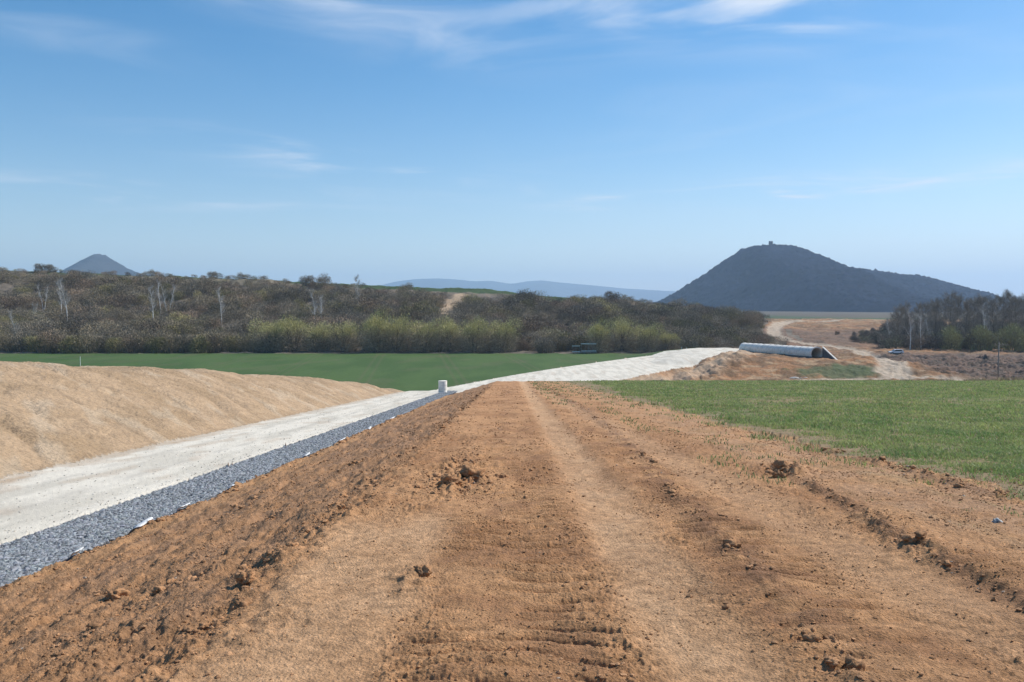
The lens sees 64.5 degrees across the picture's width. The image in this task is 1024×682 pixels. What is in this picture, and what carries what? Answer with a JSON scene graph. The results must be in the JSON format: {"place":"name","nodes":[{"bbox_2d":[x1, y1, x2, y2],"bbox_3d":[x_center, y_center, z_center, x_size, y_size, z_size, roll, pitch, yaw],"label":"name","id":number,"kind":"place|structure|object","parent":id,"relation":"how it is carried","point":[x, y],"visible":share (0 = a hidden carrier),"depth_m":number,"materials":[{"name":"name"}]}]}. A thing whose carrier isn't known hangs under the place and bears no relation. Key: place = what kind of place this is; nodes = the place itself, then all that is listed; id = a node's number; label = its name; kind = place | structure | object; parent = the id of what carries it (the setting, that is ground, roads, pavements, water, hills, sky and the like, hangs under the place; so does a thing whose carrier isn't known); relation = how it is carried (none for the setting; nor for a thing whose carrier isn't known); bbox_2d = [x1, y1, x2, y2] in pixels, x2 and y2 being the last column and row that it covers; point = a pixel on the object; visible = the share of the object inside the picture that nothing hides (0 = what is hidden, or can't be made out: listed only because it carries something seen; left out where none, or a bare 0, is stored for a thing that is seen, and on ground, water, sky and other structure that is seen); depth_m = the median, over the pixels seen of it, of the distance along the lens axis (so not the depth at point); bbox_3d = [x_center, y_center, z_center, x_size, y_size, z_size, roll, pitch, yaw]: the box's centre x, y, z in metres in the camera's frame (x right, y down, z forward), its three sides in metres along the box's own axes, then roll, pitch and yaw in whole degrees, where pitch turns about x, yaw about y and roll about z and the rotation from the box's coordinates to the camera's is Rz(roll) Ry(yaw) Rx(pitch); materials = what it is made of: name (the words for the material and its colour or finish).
{"place":"outdoors","nodes":[
{"label":"outdoors","id":0,"kind":"place"},
{"bbox_2d":[60,254,141,275],"bbox_3d":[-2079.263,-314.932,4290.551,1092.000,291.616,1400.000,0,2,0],"label":"distant cone hill","id":1,"kind":"structure","parent":0,"point":[98,263],"depth_m":4184.60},
{"bbox_2d":[0,361,403,479],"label":"sand bank","id":2,"kind":"structure","parent":0,"point":[52,415],"depth_m":42.90,"materials":[{"name":"beige sand"}]},
{"bbox_2d":[0,391,456,587],"bbox_3d":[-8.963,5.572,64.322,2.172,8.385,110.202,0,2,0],"label":"gravel","id":3,"kind":"structure","parent":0,"point":[29,554],"depth_m":19.74,"materials":[{"name":"grey gravel"}]},
{"bbox_2d":[132,517,152,529],"bbox_3d":[-7.930,3.924,17.381,0.312,0.113,0.751,0,2,-5],"label":"geotextile flap","id":4,"kind":"object","parent":3,"relation":"on","point":[144,522],"visible":1,"depth_m":17.32,"materials":[{"name":"white fabric"}]},
{"bbox_2d":[438,380,446,391],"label":"manhole shaft","id":5,"kind":"object","parent":3,"relation":"on","point":[442,385],"visible":0.88,"depth_m":111.86,"materials":[{"name":"concrete"}]},
{"bbox_2d":[0,348,690,391],"bbox_3d":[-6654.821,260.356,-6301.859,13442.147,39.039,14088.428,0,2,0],"label":"crop field","id":6,"kind":"structure","parent":0,"point":[415,372],"depth_m":202.73,"materials":[{"name":"green plant"}]},
{"bbox_2d":[0,348,738,544],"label":"road","id":7,"kind":"structure","parent":0,"point":[49,485],"depth_m":30.88,"materials":[{"name":"stone"}]},
{"bbox_2d":[1,392,432,539],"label":"loose stones","id":8,"kind":"object","parent":7,"relation":"on","point":[187,462],"visible":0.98,"depth_m":28.45,"materials":[{"name":"grey gravel"}]},
{"bbox_2d":[0,271,802,353],"bbox_3d":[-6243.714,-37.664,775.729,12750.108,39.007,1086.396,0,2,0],"label":"hillside","id":9,"kind":"structure","parent":0,"point":[454,294],"depth_m":339.56,"materials":[{"name":"green plant"}]},
{"bbox_2d":[0,332,25,351],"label":"shrub","id":10,"kind":"object","parent":9,"relation":"on","point":[7,342],"visible":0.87,"depth_m":252.87,"materials":[{"name":"brown plant"}]},
{"bbox_2d":[7,309,19,333],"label":"birch tree","id":11,"kind":"object","parent":9,"relation":"on","point":[13,321],"visible":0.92,"depth_m":258.88,"materials":[{"name":"grey plant"}]},
{"bbox_2d":[9,330,39,351],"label":"shrub","id":12,"kind":"object","parent":9,"relation":"on","point":[20,344],"visible":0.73,"depth_m":253.05,"materials":[{"name":"green plant"}]},
{"bbox_2d":[22,335,47,351],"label":"shrub","id":13,"kind":"object","parent":9,"relation":"on","point":[31,343],"visible":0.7,"depth_m":250.80,"materials":[{"name":"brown plant"}]},
{"bbox_2d":[33,263,46,272],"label":"shrub","id":14,"kind":"object","parent":9,"relation":"on","point":[40,268],"visible":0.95,"depth_m":412.96,"materials":[{"name":"green plant"}]},
{"bbox_2d":[34,328,66,353],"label":"shrub","id":15,"kind":"object","parent":9,"relation":"on","point":[47,337],"visible":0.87,"depth_m":248.82,"materials":[{"name":"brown plant"}]},
{"bbox_2d":[55,279,65,312],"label":"birch tree","id":16,"kind":"object","parent":9,"relation":"on","point":[57,283],"visible":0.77,"depth_m":308.58,"materials":[{"name":"grey plant"}]},
{"bbox_2d":[46,328,75,352],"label":"shrub","id":17,"kind":"object","parent":9,"relation":"on","point":[62,333],"visible":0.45,"depth_m":250.85,"materials":[{"name":"green plant"}]},
{"bbox_2d":[58,278,70,320],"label":"birch tree","id":18,"kind":"object","parent":9,"relation":"on","point":[66,302],"visible":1,"depth_m":301.85,"materials":[{"name":"grey plant"}]},
{"bbox_2d":[58,335,90,352],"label":"shrub","id":19,"kind":"object","parent":9,"relation":"on","point":[68,343],"visible":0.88,"depth_m":247.55,"materials":[{"name":"green plant"}]},
{"bbox_2d":[70,328,106,352],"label":"shrub","id":20,"kind":"object","parent":9,"relation":"on","point":[86,346],"visible":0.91,"depth_m":248.38,"materials":[{"name":"green plant"}]},
{"bbox_2d":[89,335,118,352],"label":"shrub","id":21,"kind":"object","parent":9,"relation":"on","point":[103,342],"visible":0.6,"depth_m":250.38,"materials":[{"name":"green plant"}]},
{"bbox_2d":[105,337,127,353],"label":"shrub","id":22,"kind":"object","parent":9,"relation":"on","point":[113,349],"visible":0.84,"depth_m":249.66,"materials":[{"name":"green plant"}]},
{"bbox_2d":[115,334,143,353],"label":"shrub","id":23,"kind":"object","parent":9,"relation":"on","point":[129,343],"visible":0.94,"depth_m":249.13,"materials":[{"name":"green plant"}]},
{"bbox_2d":[128,330,154,352],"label":"shrub","id":24,"kind":"object","parent":9,"relation":"on","point":[142,339],"visible":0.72,"depth_m":250.29,"materials":[{"name":"green plant"}]},
{"bbox_2d":[148,284,156,312],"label":"birch tree","id":25,"kind":"object","parent":9,"relation":"on","point":[151,298],"visible":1,"depth_m":295.74,"materials":[{"name":"grey plant"}]},
{"bbox_2d":[144,336,172,353],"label":"shrub","id":26,"kind":"object","parent":9,"relation":"on","point":[155,341],"visible":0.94,"depth_m":248.87,"materials":[{"name":"green plant"}]},
{"bbox_2d":[159,284,175,310],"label":"birch tree","id":27,"kind":"object","parent":9,"relation":"on","point":[169,300],"visible":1,"depth_m":320.53,"materials":[{"name":"grey plant"}]},
{"bbox_2d":[152,325,186,353],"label":"shrub","id":28,"kind":"object","parent":9,"relation":"on","point":[172,340],"visible":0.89,"depth_m":250.20,"materials":[{"name":"green plant"}]},
{"bbox_2d":[175,334,199,352],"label":"shrub","id":29,"kind":"object","parent":9,"relation":"on","point":[187,340],"visible":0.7,"depth_m":250.06,"materials":[{"name":"green plant"}]},
{"bbox_2d":[188,335,212,352],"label":"shrub","id":30,"kind":"object","parent":9,"relation":"on","point":[203,342],"visible":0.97,"depth_m":247.95,"materials":[{"name":"green plant"}]},
{"bbox_2d":[196,334,221,352],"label":"shrub","id":31,"kind":"object","parent":9,"relation":"on","point":[214,343],"visible":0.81,"depth_m":250.23,"materials":[{"name":"green plant"}]},
{"bbox_2d":[216,286,226,324],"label":"birch tree","id":32,"kind":"object","parent":9,"relation":"on","point":[220,306],"visible":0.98,"depth_m":290.81,"materials":[{"name":"grey plant"}]},
{"bbox_2d":[205,327,240,352],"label":"shrub","id":33,"kind":"object","parent":9,"relation":"on","point":[219,338],"visible":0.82,"depth_m":251.78,"materials":[{"name":"green plant"}]},
{"bbox_2d":[223,334,244,351],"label":"shrub","id":34,"kind":"object","parent":9,"relation":"on","point":[231,343],"visible":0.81,"depth_m":252.53,"materials":[{"name":"green plant"}]},
{"bbox_2d":[236,336,264,352],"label":"shrub","id":35,"kind":"object","parent":9,"relation":"on","point":[245,340],"visible":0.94,"depth_m":251.12,"materials":[{"name":"green plant"}]},
{"bbox_2d":[247,317,287,352],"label":"willow tree","id":36,"kind":"object","parent":9,"relation":"on","point":[269,347],"visible":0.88,"depth_m":251.73,"materials":[{"name":"green plant"}]},
{"bbox_2d":[272,313,310,350],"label":"willow tree","id":37,"kind":"object","parent":9,"relation":"on","point":[291,328],"visible":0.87,"depth_m":253.35,"materials":[{"name":"green plant"}]},
{"bbox_2d":[298,275,314,286],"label":"shrub","id":38,"kind":"object","parent":9,"relation":"on","point":[310,278],"visible":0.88,"depth_m":406.32,"materials":[{"name":"green plant"}]},
{"bbox_2d":[301,321,335,351],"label":"willow tree","id":39,"kind":"object","parent":9,"relation":"on","point":[320,331],"visible":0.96,"depth_m":253.09,"materials":[{"name":"green plant"}]},
{"bbox_2d":[311,272,332,287],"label":"shrub","id":40,"kind":"object","parent":9,"relation":"on","point":[321,281],"visible":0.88,"depth_m":401.37,"materials":[{"name":"green plant"}]},
{"bbox_2d":[326,320,361,351],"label":"willow tree","id":41,"kind":"object","parent":9,"relation":"on","point":[347,333],"visible":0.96,"depth_m":253.38,"materials":[{"name":"green plant"}]},
{"bbox_2d":[358,309,392,352],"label":"willow tree","id":42,"kind":"object","parent":9,"relation":"on","point":[374,332],"visible":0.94,"depth_m":250.03,"materials":[{"name":"green plant"}]},
{"bbox_2d":[0,266,789,351],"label":"scrub","id":43,"kind":"object","parent":9,"relation":"on","point":[682,321],"visible":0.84,"depth_m":318.32,"materials":[{"name":"green plant"}]},
{"bbox_2d":[379,313,415,352],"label":"willow tree","id":44,"kind":"object","parent":9,"relation":"on","point":[400,345],"visible":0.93,"depth_m":252.15,"materials":[{"name":"green plant"}]},
{"bbox_2d":[407,318,443,352],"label":"willow tree","id":45,"kind":"object","parent":9,"relation":"on","point":[425,341],"visible":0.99,"depth_m":251.12,"materials":[{"name":"green plant"}]},
{"bbox_2d":[434,315,464,352],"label":"willow tree","id":46,"kind":"object","parent":9,"relation":"on","point":[452,335],"visible":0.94,"depth_m":252.96,"materials":[{"name":"green plant"}]},
{"bbox_2d":[456,315,490,352],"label":"willow tree","id":47,"kind":"object","parent":9,"relation":"on","point":[473,340],"visible":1,"depth_m":250.34,"materials":[{"name":"green plant"}]},
{"bbox_2d":[484,317,522,352],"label":"willow tree","id":48,"kind":"object","parent":9,"relation":"on","point":[504,339],"visible":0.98,"depth_m":251.02,"materials":[{"name":"green plant"}]},
{"bbox_2d":[513,337,530,350],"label":"shrub","id":49,"kind":"object","parent":9,"relation":"on","point":[520,343],"visible":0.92,"depth_m":253.60,"materials":[{"name":"green plant"}]},
{"bbox_2d":[532,337,556,352],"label":"shrub","id":50,"kind":"object","parent":9,"relation":"on","point":[540,346],"visible":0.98,"depth_m":249.64,"materials":[{"name":"green plant"}]},
{"bbox_2d":[550,336,569,350],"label":"shrub","id":51,"kind":"object","parent":9,"relation":"on","point":[554,341],"visible":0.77,"depth_m":254.61,"materials":[{"name":"green plant"}]},
{"bbox_2d":[557,326,586,348],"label":"shrub","id":52,"kind":"object","parent":9,"relation":"on","point":[574,345],"visible":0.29,"depth_m":262.01,"materials":[{"name":"green plant"}]},
{"bbox_2d":[585,318,614,352],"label":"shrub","id":53,"kind":"object","parent":9,"relation":"on","point":[600,335],"visible":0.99,"depth_m":248.56,"materials":[{"name":"green plant"}]},
{"bbox_2d":[604,291,623,302],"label":"shrub","id":54,"kind":"object","parent":9,"relation":"on","point":[616,295],"visible":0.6,"depth_m":392.40,"materials":[{"name":"green plant"}]},
{"bbox_2d":[603,315,639,351],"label":"willow tree","id":55,"kind":"object","parent":9,"relation":"on","point":[625,329],"visible":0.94,"depth_m":253.72,"materials":[{"name":"green plant"}]},
{"bbox_2d":[630,321,663,352],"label":"willow tree","id":56,"kind":"object","parent":9,"relation":"on","point":[644,347],"visible":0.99,"depth_m":250.71,"materials":[{"name":"green plant"}]},
{"bbox_2d":[658,330,682,350],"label":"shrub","id":57,"kind":"object","parent":9,"relation":"on","point":[668,343],"visible":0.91,"depth_m":251.74,"materials":[{"name":"green plant"}]},
{"bbox_2d":[677,339,698,348],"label":"shrub","id":58,"kind":"object","parent":9,"relation":"on","point":[685,345],"visible":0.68,"depth_m":244.17,"materials":[{"name":"green plant"}]},
{"bbox_2d":[691,335,715,347],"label":"shrub","id":59,"kind":"object","parent":9,"relation":"on","point":[702,341],"visible":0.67,"depth_m":250.35,"materials":[{"name":"green plant"}]},
{"bbox_2d":[0,381,1023,681],"bbox_3d":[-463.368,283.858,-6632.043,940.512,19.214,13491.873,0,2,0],"label":"dirt track","id":60,"kind":"structure","parent":0,"point":[326,645],"depth_m":6.93,"materials":[{"name":"brown soil"}]},
{"bbox_2d":[105,587,129,600],"bbox_3d":[-3.897,2.529,7.998,0.232,0.175,0.286,1,2,14],"label":"soil lump","id":61,"kind":"object","parent":60,"relation":"on","point":[119,592],"visible":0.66,"depth_m":7.97,"materials":[{"name":"brown soil"}]},
{"bbox_2d":[234,568,256,584],"bbox_3d":[-2.193,1.953,6.691,0.218,0.156,0.174,2,3,33],"label":"soil lump","id":62,"kind":"object","parent":60,"relation":"on","point":[245,576],"visible":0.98,"depth_m":6.65,"materials":[{"name":"brown soil"}]},
{"bbox_2d":[413,564,432,577],"bbox_3d":[-0.695,1.799,6.332,0.172,0.117,0.139,1,3,28],"label":"soil lump","id":63,"kind":"object","parent":60,"relation":"on","point":[424,570],"visible":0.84,"depth_m":6.30,"materials":[{"name":"brown soil"}]},
{"bbox_2d":[435,473,461,484],"bbox_3d":[-0.848,1.923,11.081,0.338,0.220,0.256,1,3,30],"label":"soil lump","id":64,"kind":"object","parent":60,"relation":"on","point":[447,477],"visible":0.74,"depth_m":11.04,"materials":[{"name":"brown soil"}]},
{"bbox_2d":[460,464,488,481],"bbox_3d":[-0.542,1.943,11.725,0.376,0.320,0.466,-2,3,-36],"label":"soil lump","id":65,"kind":"object","parent":60,"relation":"on","point":[475,473],"visible":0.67,"depth_m":11.62,"materials":[{"name":"brown soil"}]},
{"bbox_2d":[3,388,1001,670],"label":"soil lumps","id":66,"kind":"object","parent":60,"relation":"on","point":[851,662],"visible":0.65,"depth_m":7.45,"materials":[{"name":"brown soil"}]},
{"bbox_2d":[0,386,1023,681],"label":"soil clods","id":67,"kind":"object","parent":60,"relation":"on","point":[600,676],"visible":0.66,"depth_m":9.53,"materials":[{"name":"brown soil"}]},
{"bbox_2d":[0,417,1023,681],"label":"soil crumbs","id":68,"kind":"object","parent":60,"relation":"on","point":[544,553],"visible":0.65,"depth_m":8.32,"materials":[{"name":"brown soil"}]},
{"bbox_2d":[528,381,1023,526],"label":"weed tufts","id":69,"kind":"object","parent":60,"relation":"on","point":[711,460],"visible":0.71,"depth_m":19.74,"materials":[{"name":"green plant"}]},
{"bbox_2d":[771,470,787,477],"bbox_3d":[4.054,2.046,12.288,0.262,0.182,0.211,2,3,37],"label":"soil lump","id":70,"kind":"object","parent":60,"relation":"on","point":[777,473],"visible":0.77,"depth_m":12.25,"materials":[{"name":"brown soil"}]},
{"bbox_2d":[773,459,790,470],"bbox_3d":[4.346,2.005,12.850,0.335,0.248,0.290,0,2,-9],"label":"soil lump","id":71,"kind":"object","parent":60,"relation":"on","point":[779,464],"visible":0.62,"depth_m":12.84,"materials":[{"name":"brown soil"}]},
{"bbox_2d":[0,0,1023,298],"label":"sky","id":72,"kind":"structure","parent":0,"point":[628,144],"materials":[{"name":"blue"}]},
{"bbox_2d":[382,278,675,302],"bbox_3d":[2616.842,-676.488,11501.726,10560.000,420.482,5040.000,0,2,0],"label":"mountain range","id":73,"kind":"structure","parent":0,"point":[557,289],"depth_m":10942.79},
{"bbox_2d":[228,318,1023,466],"bbox_3d":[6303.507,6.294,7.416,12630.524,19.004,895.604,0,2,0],"label":"ground","id":74,"kind":"structure","parent":0,"point":[861,361],"depth_m":177.57,"materials":[{"name":"soil"}]},
{"bbox_2d":[739,343,837,359],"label":"culvert","id":75,"kind":"object","parent":74,"relation":"on","point":[800,351],"visible":0.94,"depth_m":190.84,"materials":[{"name":"concrete"}]},
{"bbox_2d":[563,379,1023,510],"bbox_3d":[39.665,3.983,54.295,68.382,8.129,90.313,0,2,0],"label":"crop grass","id":76,"kind":"structure","parent":74,"relation":"on","point":[1007,430],"depth_m":28.29,"materials":[{"name":"green plant"}]},
{"bbox_2d":[887,304,908,336],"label":"bare tree","id":77,"kind":"object","parent":74,"relation":"on","point":[899,329],"visible":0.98,"depth_m":271.21,"materials":[{"name":"grey plant"}]},
{"bbox_2d":[898,301,914,334],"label":"bare tree","id":78,"kind":"object","parent":74,"relation":"on","point":[906,322],"visible":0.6,"depth_m":285.62,"materials":[{"name":"grey plant"}]},
{"bbox_2d":[903,306,916,348],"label":"birch tree","id":79,"kind":"object","parent":74,"relation":"on","point":[910,323],"visible":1,"depth_m":260.87,"materials":[{"name":"grey plant"}]},
{"bbox_2d":[907,303,924,334],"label":"bare tree","id":80,"kind":"object","parent":74,"relation":"on","point":[916,318],"visible":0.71,"depth_m":278.54,"materials":[{"name":"grey plant"}]},
{"bbox_2d":[914,309,924,342],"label":"birch tree","id":81,"kind":"object","parent":74,"relation":"on","point":[921,319],"visible":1,"depth_m":263.87,"materials":[{"name":"grey plant"}]},
{"bbox_2d":[915,301,939,333],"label":"bare tree","id":82,"kind":"object","parent":74,"relation":"on","point":[925,310],"visible":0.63,"depth_m":289.44,"materials":[{"name":"grey plant"}]},
{"bbox_2d":[922,299,945,333],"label":"bare tree","id":83,"kind":"object","parent":74,"relation":"on","point":[936,306],"visible":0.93,"depth_m":275.87,"materials":[{"name":"grey plant"}]},
{"bbox_2d":[848,318,1023,349],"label":"undergrowth","id":84,"kind":"object","parent":74,"relation":"on","point":[931,340],"visible":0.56,"depth_m":269.93,"materials":[{"name":"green plant"}]},
{"bbox_2d":[930,297,950,331],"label":"bare tree","id":85,"kind":"object","parent":74,"relation":"on","point":[939,301],"visible":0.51,"depth_m":293.17,"materials":[{"name":"grey plant"}]},
{"bbox_2d":[932,288,963,328],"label":"bare tree","id":86,"kind":"object","parent":74,"relation":"on","point":[950,309],"visible":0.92,"depth_m":282.78,"materials":[{"name":"grey plant"}]},
{"bbox_2d":[939,324,965,349],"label":"sallow bush","id":87,"kind":"object","parent":74,"relation":"on","point":[951,334],"visible":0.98,"depth_m":261.15,"materials":[{"name":"green plant"}]},
{"bbox_2d":[946,296,965,329],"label":"bare tree","id":88,"kind":"object","parent":74,"relation":"on","point":[959,303],"visible":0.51,"depth_m":297.98,"materials":[{"name":"grey plant"}]},
{"bbox_2d":[952,299,977,333],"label":"bare tree","id":89,"kind":"object","parent":74,"relation":"on","point":[967,304],"visible":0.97,"depth_m":273.13,"materials":[{"name":"grey plant"}]},
{"bbox_2d":[961,295,982,327],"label":"bare tree","id":90,"kind":"object","parent":74,"relation":"on","point":[975,301],"visible":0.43,"depth_m":288.92,"materials":[{"name":"grey plant"}]},
{"bbox_2d":[927,361,1022,376],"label":"brushwood","id":91,"kind":"object","parent":74,"relation":"on","point":[935,368],"visible":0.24,"depth_m":175.64,"materials":[{"name":"brown plant"}]},
{"bbox_2d":[964,324,995,350],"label":"sallow bush","id":92,"kind":"object","parent":74,"relation":"on","point":[984,332],"visible":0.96,"depth_m":259.41,"materials":[{"name":"green plant"}]},
{"bbox_2d":[968,293,992,330],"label":"bare tree","id":93,"kind":"object","parent":74,"relation":"on","point":[980,304],"visible":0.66,"depth_m":281.70,"materials":[{"name":"grey plant"}]},
{"bbox_2d":[979,300,990,328],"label":"birch tree","id":94,"kind":"object","parent":74,"relation":"on","point":[983,307],"visible":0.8,"depth_m":268.04,"materials":[{"name":"grey plant"}]},
{"bbox_2d":[981,298,1009,332],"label":"bare tree","id":95,"kind":"object","parent":74,"relation":"on","point":[993,304],"visible":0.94,"depth_m":275.75,"materials":[{"name":"grey plant"}]},
{"bbox_2d":[992,292,1016,328],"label":"bare tree","id":96,"kind":"object","parent":74,"relation":"on","point":[1002,299],"visible":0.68,"depth_m":287.22,"materials":[{"name":"grey plant"}]},
{"bbox_2d":[992,322,1023,351],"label":"sallow bush","id":97,"kind":"object","parent":74,"relation":"on","point":[1010,335],"visible":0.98,"depth_m":257.33,"materials":[{"name":"green plant"}]},
{"bbox_2d":[997,290,1021,330],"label":"bare tree","id":98,"kind":"object","parent":74,"relation":"on","point":[1009,294],"visible":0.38,"depth_m":293.56,"materials":[{"name":"grey plant"}]},
{"bbox_2d":[1004,295,1023,331],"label":"bare tree","id":99,"kind":"object","parent":74,"relation":"on","point":[1010,307],"visible":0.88,"depth_m":280.31,"materials":[{"name":"grey plant"}]},
{"bbox_2d":[1016,294,1023,330],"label":"bare tree","id":100,"kind":"object","parent":74,"relation":"on","point":[1022,304],"visible":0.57,"depth_m":289.83,"materials":[{"name":"grey plant"}]},
{"bbox_2d":[603,376,1023,380],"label":"dry grass","id":101,"kind":"structure","parent":0,"point":[998,378],"depth_m":97.50,"materials":[{"name":"plant"}]},
{"bbox_2d":[652,244,1016,311],"bbox_3d":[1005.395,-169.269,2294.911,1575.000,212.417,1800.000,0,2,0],"label":"mountain","id":102,"kind":"structure","parent":0,"point":[775,277],"depth_m":1924.82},
{"bbox_2d":[742,311,1023,319],"bbox_3d":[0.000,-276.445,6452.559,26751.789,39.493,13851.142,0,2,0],"label":"distant field","id":103,"kind":"structure","parent":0,"point":[831,315],"depth_m":906.99,"materials":[{"name":"brown soil"}]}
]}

